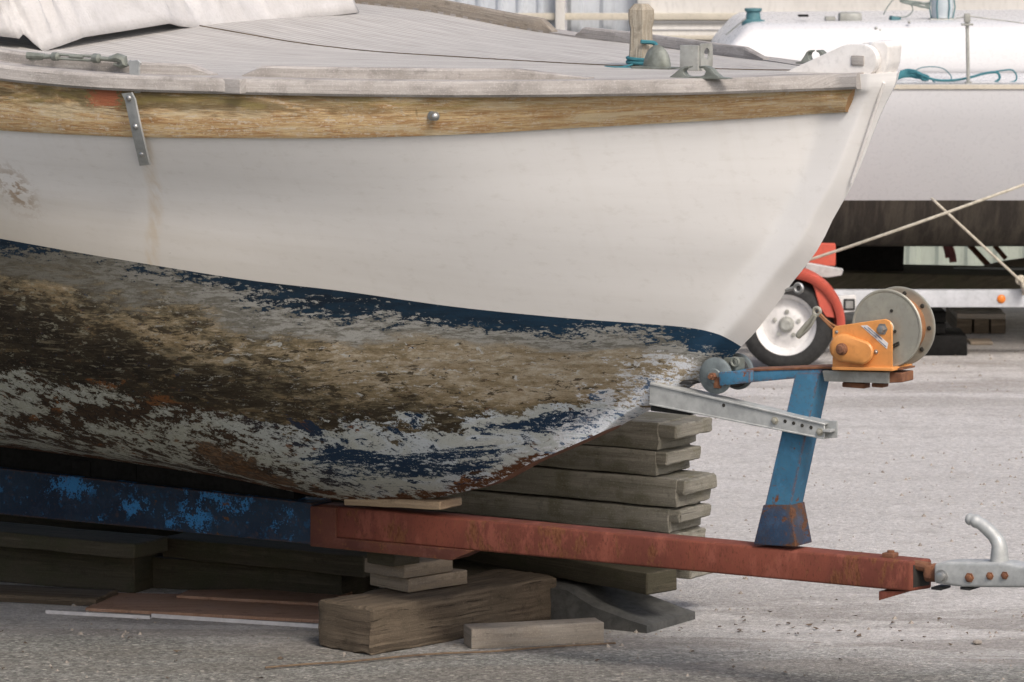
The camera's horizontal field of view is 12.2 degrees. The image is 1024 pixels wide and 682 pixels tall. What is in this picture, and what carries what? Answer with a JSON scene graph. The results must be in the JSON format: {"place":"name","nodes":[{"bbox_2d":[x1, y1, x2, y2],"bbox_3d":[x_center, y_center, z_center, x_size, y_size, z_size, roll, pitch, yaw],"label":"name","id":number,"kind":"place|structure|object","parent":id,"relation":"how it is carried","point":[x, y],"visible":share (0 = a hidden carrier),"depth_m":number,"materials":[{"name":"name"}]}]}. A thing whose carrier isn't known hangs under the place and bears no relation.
{"place":"outdoors","nodes":[
{"label":"outdoors","id":0,"kind":"place"},
{"bbox_2d":[0,0,1023,681],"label":"ground","id":1,"kind":"structure","parent":0,"point":[858,510],"depth_m":12.59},
{"bbox_2d":[0,584,117,605],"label":"timber bearer","id":2,"kind":"object","parent":1,"relation":"on","point":[49,595],"visible":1,"depth_m":12.68,"materials":[{"name":"brown wood"}]},
{"bbox_2d":[0,547,162,592],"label":"timber bearer","id":3,"kind":"object","parent":1,"relation":"on","point":[50,568],"visible":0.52,"depth_m":12.90,"materials":[{"name":"brown wood"}]},
{"bbox_2d":[0,521,167,558],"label":"timber bearer","id":4,"kind":"object","parent":3,"relation":"on","point":[82,541],"visible":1,"depth_m":12.70,"materials":[{"name":"brown wood"}]},
{"bbox_2d":[0,514,184,535],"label":"sleeper","id":5,"kind":"object","parent":4,"relation":"on","point":[61,523],"visible":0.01,"depth_m":13.52,"materials":[{"name":"brown wood"}]},
{"bbox_2d":[306,495,343,502],"bbox_3d":[-1.137,0.383,13.625,2.988,0.138,0.244,4,8,32],"label":"sleeper","id":6,"kind":"object","parent":5,"relation":"on","point":[333,500],"depth_m":13.07,"materials":[{"name":"brown wood"}]},
{"bbox_2d":[45,610,151,618],"bbox_3d":[-1.079,0.713,12.478,0.293,0.009,0.020,2,7,17],"label":"aluminium strip","id":7,"kind":"object","parent":1,"relation":"on","point":[97,614],"visible":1,"depth_m":12.47,"materials":[{"name":"silver metal"}]},
{"bbox_2d":[85,593,318,622],"bbox_3d":[-0.770,0.699,12.604,0.658,0.009,0.309,2,7,16],"label":"plywood sheet","id":8,"kind":"object","parent":1,"relation":"on","point":[151,603],"visible":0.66,"depth_m":12.54,"materials":[{"name":"brown wood"}]},
{"bbox_2d":[176,589,352,605],"bbox_3d":[-0.655,0.674,12.738,0.428,0.008,0.229,2,7,18],"label":"plywood sheet","id":9,"kind":"object","parent":8,"relation":"on","point":[272,596],"visible":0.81,"depth_m":12.69,"materials":[{"name":"brown wood"}]},
{"bbox_2d":[151,614,317,627],"bbox_3d":[-0.714,0.724,12.379,0.474,0.010,0.020,2,7,20],"label":"aluminium strip","id":10,"kind":"object","parent":1,"relation":"on","point":[234,620],"visible":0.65,"depth_m":12.37,"materials":[{"name":"silver metal"}]},
{"bbox_2d":[152,555,378,594],"bbox_3d":[-0.651,0.620,12.960,0.577,0.089,0.344,3,7,23],"label":"timber bearer","id":11,"kind":"object","parent":1,"relation":"on","point":[177,573],"visible":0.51,"depth_m":12.81,"materials":[{"name":"brown wood"}]},
{"bbox_2d":[162,532,369,577],"bbox_3d":[-0.604,0.561,12.730,0.652,0.059,0.223,4,8,31],"label":"timber bearer","id":12,"kind":"object","parent":11,"relation":"on","point":[244,551],"visible":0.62,"depth_m":12.64,"materials":[{"name":"brown wood"}]},
{"bbox_2d":[318,569,555,655],"bbox_3d":[-0.186,0.689,12.193,0.199,0.127,0.689,6,9,43],"label":"timber baulk","id":13,"kind":"object","parent":1,"relation":"on","point":[379,621],"visible":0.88,"depth_m":12.05,"materials":[{"name":"brown wood"}]},
{"bbox_2d":[370,568,466,592],"bbox_3d":[-0.239,0.605,12.214,0.202,0.039,0.156,-6,9,-42],"label":"wood block","id":14,"kind":"object","parent":13,"relation":"on","point":[454,576],"depth_m":12.15,"materials":[{"name":"brown wood"}]},
{"bbox_2d":[365,557,452,578],"bbox_3d":[-0.265,0.570,12.174,0.173,0.039,0.151,-6,9,-44],"label":"wood block","id":15,"kind":"object","parent":14,"relation":"on","point":[425,566],"depth_m":12.12,"materials":[{"name":"brown wood"}]},
{"bbox_2d":[367,552,419,566],"bbox_3d":[-0.300,0.545,12.085,0.100,0.035,0.090,6,9,44],"label":"wood block","id":16,"kind":"object","parent":15,"relation":"on","point":[392,560],"depth_m":12.05,"materials":[{"name":"brown wood"}]},
{"bbox_2d":[0,286,1023,599],"bbox_3d":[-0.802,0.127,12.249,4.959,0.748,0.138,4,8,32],"label":"boat trailer","id":17,"kind":"object","parent":16,"relation":"on","point":[886,336],"visible":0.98,"depth_m":11.43,"materials":[{"name":"red metal"}]},
{"bbox_2d":[344,496,461,509],"bbox_3d":[-0.273,0.400,11.950,0.292,0.033,0.102,4,8,32],"label":"wood pad","id":18,"kind":"object","parent":17,"relation":"on","point":[439,503],"visible":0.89,"depth_m":11.89,"materials":[{"name":"beige wood"}]},
{"bbox_2d":[0,0,901,499],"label":"sailboat","id":19,"kind":"object","parent":17,"relation":"on","point":[402,248],"visible":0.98,"depth_m":11.27,"materials":[{"name":"white paint"}]},
{"bbox_2d":[0,0,358,50],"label":"canvas cover","id":20,"kind":"object","parent":19,"relation":"on","point":[43,25],"visible":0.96,"depth_m":11.76,"materials":[{"name":"white fabric"}]},
{"bbox_2d":[605,40,657,67],"bbox_3d":[0.292,-0.689,11.456,0.125,0.070,0.095,-3,7,-26],"label":"rope","id":21,"kind":"object","parent":19,"relation":"on","point":[635,61],"visible":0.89,"depth_m":11.44,"materials":[{"name":"teal fabric"}]},
{"bbox_2d":[265,642,615,668],"bbox_3d":[-0.176,0.779,11.880,0.931,0.006,0.029,-3,7,-21],"label":"dry stem","id":22,"kind":"object","parent":1,"relation":"on","point":[424,654],"visible":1,"depth_m":11.89,"materials":[{"name":"brown plant"}]},
{"bbox_2d":[0,599,967,677],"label":"leaf litter","id":23,"kind":"object","parent":1,"relation":"on","point":[733,666],"visible":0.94,"depth_m":12.20,"materials":[{"name":"brown plant"}]},
{"bbox_2d":[452,559,555,577],"bbox_3d":[-0.004,0.645,12.677,0.364,0.104,0.303,0,6,4],"label":"timber bearer","id":24,"kind":"object","parent":1,"relation":"on","point":[472,568],"visible":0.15,"depth_m":12.64,"materials":[{"name":"brown wood"}]},
{"bbox_2d":[459,551,676,594],"bbox_3d":[0.072,0.576,12.591,0.112,0.060,0.954,-6,9,-41],"label":"plank","id":25,"kind":"object","parent":24,"relation":"on","point":[644,580],"visible":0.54,"depth_m":12.35,"materials":[{"name":"brown wood"}]},
{"bbox_2d":[404,508,705,536],"bbox_3d":[0.029,0.490,12.576,1.027,0.072,0.174,4,8,32],"label":"sleeper","id":26,"kind":"object","parent":25,"relation":"on","point":[698,531],"visible":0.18,"depth_m":12.34,"materials":[{"name":"brown wood"}]},
{"bbox_2d":[411,489,710,532],"bbox_3d":[0.037,0.424,12.560,1.036,0.066,0.168,4,8,32],"label":"sleeper","id":27,"kind":"object","parent":26,"relation":"on","point":[587,512],"visible":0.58,"depth_m":12.38,"materials":[{"name":"wood"}]},
{"bbox_2d":[478,465,716,506],"bbox_3d":[0.055,0.353,12.543,1.028,0.076,0.173,4,8,32],"label":"sleeper","id":28,"kind":"object","parent":27,"relation":"on","point":[678,488],"visible":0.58,"depth_m":12.32,"materials":[{"name":"wood"}]},
{"bbox_2d":[537,444,700,475],"bbox_3d":[0.008,0.277,12.567,1.039,0.068,0.179,4,8,32],"label":"sleeper","id":29,"kind":"object","parent":28,"relation":"on","point":[626,460],"visible":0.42,"depth_m":12.30,"materials":[{"name":"wood"}]},
{"bbox_2d":[584,411,711,449],"bbox_3d":[0.026,0.207,12.557,1.056,0.074,0.193,4,8,32],"label":"sleeper","id":30,"kind":"object","parent":29,"relation":"on","point":[649,430],"visible":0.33,"depth_m":12.27,"materials":[{"name":"wood"}]},
{"bbox_2d":[676,569,710,578],"bbox_3d":[0.086,0.557,12.743,1.008,0.054,0.163,4,8,32],"label":"plank","id":31,"kind":"object","parent":24,"relation":"on","point":[684,574],"visible":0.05,"depth_m":12.43,"materials":[{"name":"beige wood"}]},
{"bbox_2d":[464,617,603,648],"bbox_3d":[0.055,0.738,12.065,0.349,0.053,0.076,-2,7,-16],"label":"timber offcut","id":32,"kind":"object","parent":1,"relation":"on","point":[531,633],"visible":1,"depth_m":12.03,"materials":[{"name":"beige wood"}]},
{"bbox_2d":[550,578,694,632],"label":"rubber ramp","id":33,"kind":"structure","parent":1,"relation":"on","point":[618,609],"depth_m":12.34,"materials":[{"name":"grey rubber"}]},
{"bbox_2d":[449,0,1023,265],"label":"shed","id":34,"kind":"structure","parent":1,"relation":"on","point":[579,15],"depth_m":21.23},
{"bbox_2d":[745,243,1023,365],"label":"boat trailer","id":35,"kind":"object","parent":1,"relation":"on","point":[833,293],"visible":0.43,"depth_m":18.25,"materials":[{"name":"white metal"}]},
{"bbox_2d":[711,0,1023,270],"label":"sailboat","id":36,"kind":"object","parent":35,"relation":"on","point":[947,146],"visible":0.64,"depth_m":18.20,"materials":[{"name":"white paint"}]},
{"bbox_2d":[810,183,1023,260],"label":"rope","id":37,"kind":"object","parent":36,"relation":"attached to","point":[920,221],"visible":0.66,"depth_m":17.61,"materials":[{"name":"beige fabric"}]},
{"bbox_2d":[898,66,1016,81],"bbox_3d":[1.677,-1.002,18.082,0.466,0.068,0.152,0,6,0],"label":"rope","id":38,"kind":"object","parent":36,"relation":"on","point":[909,73],"visible":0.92,"depth_m":18.05,"materials":[{"name":"fabric"}]},
{"bbox_2d":[931,198,1022,282],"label":"rope","id":39,"kind":"object","parent":35,"relation":"attached to","point":[978,242],"visible":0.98,"depth_m":18.04,"materials":[{"name":"beige fabric"}]},
{"bbox_2d":[1015,275,1023,294],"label":"rope lashing","id":40,"kind":"object","parent":35,"relation":"attached to","point":[1021,277],"visible":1,"depth_m":18.19,"materials":[{"name":"beige fabric"}]},
{"bbox_2d":[925,328,966,355],"bbox_3d":[1.619,0.001,18.464,0.255,0.081,0.302,0,6,0],"label":"support block","id":41,"kind":"object","parent":1,"relation":"on","point":[951,342],"depth_m":18.32,"materials":[{"name":"black paint"}]},
{"bbox_2d":[931,307,945,333],"bbox_3d":[1.586,-0.081,18.444,0.162,0.088,0.223,0,6,0],"label":"support block","id":42,"kind":"object","parent":41,"relation":"on","point":[939,313],"depth_m":18.34,"materials":[{"name":"black paint"}]},
{"bbox_2d":[946,307,1005,333],"bbox_3d":[1.872,-0.097,19.305,0.197,0.081,0.502,0,6,0],"label":"pallet","id":43,"kind":"object","parent":1,"relation":"on","point":[978,320],"visible":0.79,"depth_m":19.06,"materials":[{"name":"brown wood"}]},
{"bbox_2d":[972,639,981,644],"bbox_3d":[1.174,0.759,12.056,0.026,0.012,0.025,0,6,0],"label":"stone","id":44,"kind":"object","parent":1,"relation":"on","point":[977,642],"visible":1,"depth_m":12.05,"materials":[{"name":"beige stone"}]},
{"bbox_2d":[967,338,992,344],"bbox_3d":[1.835,0.003,18.741,0.094,0.016,0.122,0,6,0],"label":"wood block","id":45,"kind":"object","parent":1,"relation":"on","point":[986,341],"depth_m":18.68,"materials":[{"name":"beige wood"}]},
{"bbox_2d":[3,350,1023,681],"bbox_3d":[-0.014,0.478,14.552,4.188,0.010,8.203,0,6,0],"label":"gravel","id":46,"kind":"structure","parent":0,"point":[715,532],"depth_m":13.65,"materials":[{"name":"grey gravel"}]},
{"bbox_2d":[883,0,930,17],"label":"rope","id":47,"kind":"object","parent":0,"point":[912,3],"visible":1,"depth_m":18.59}
]}

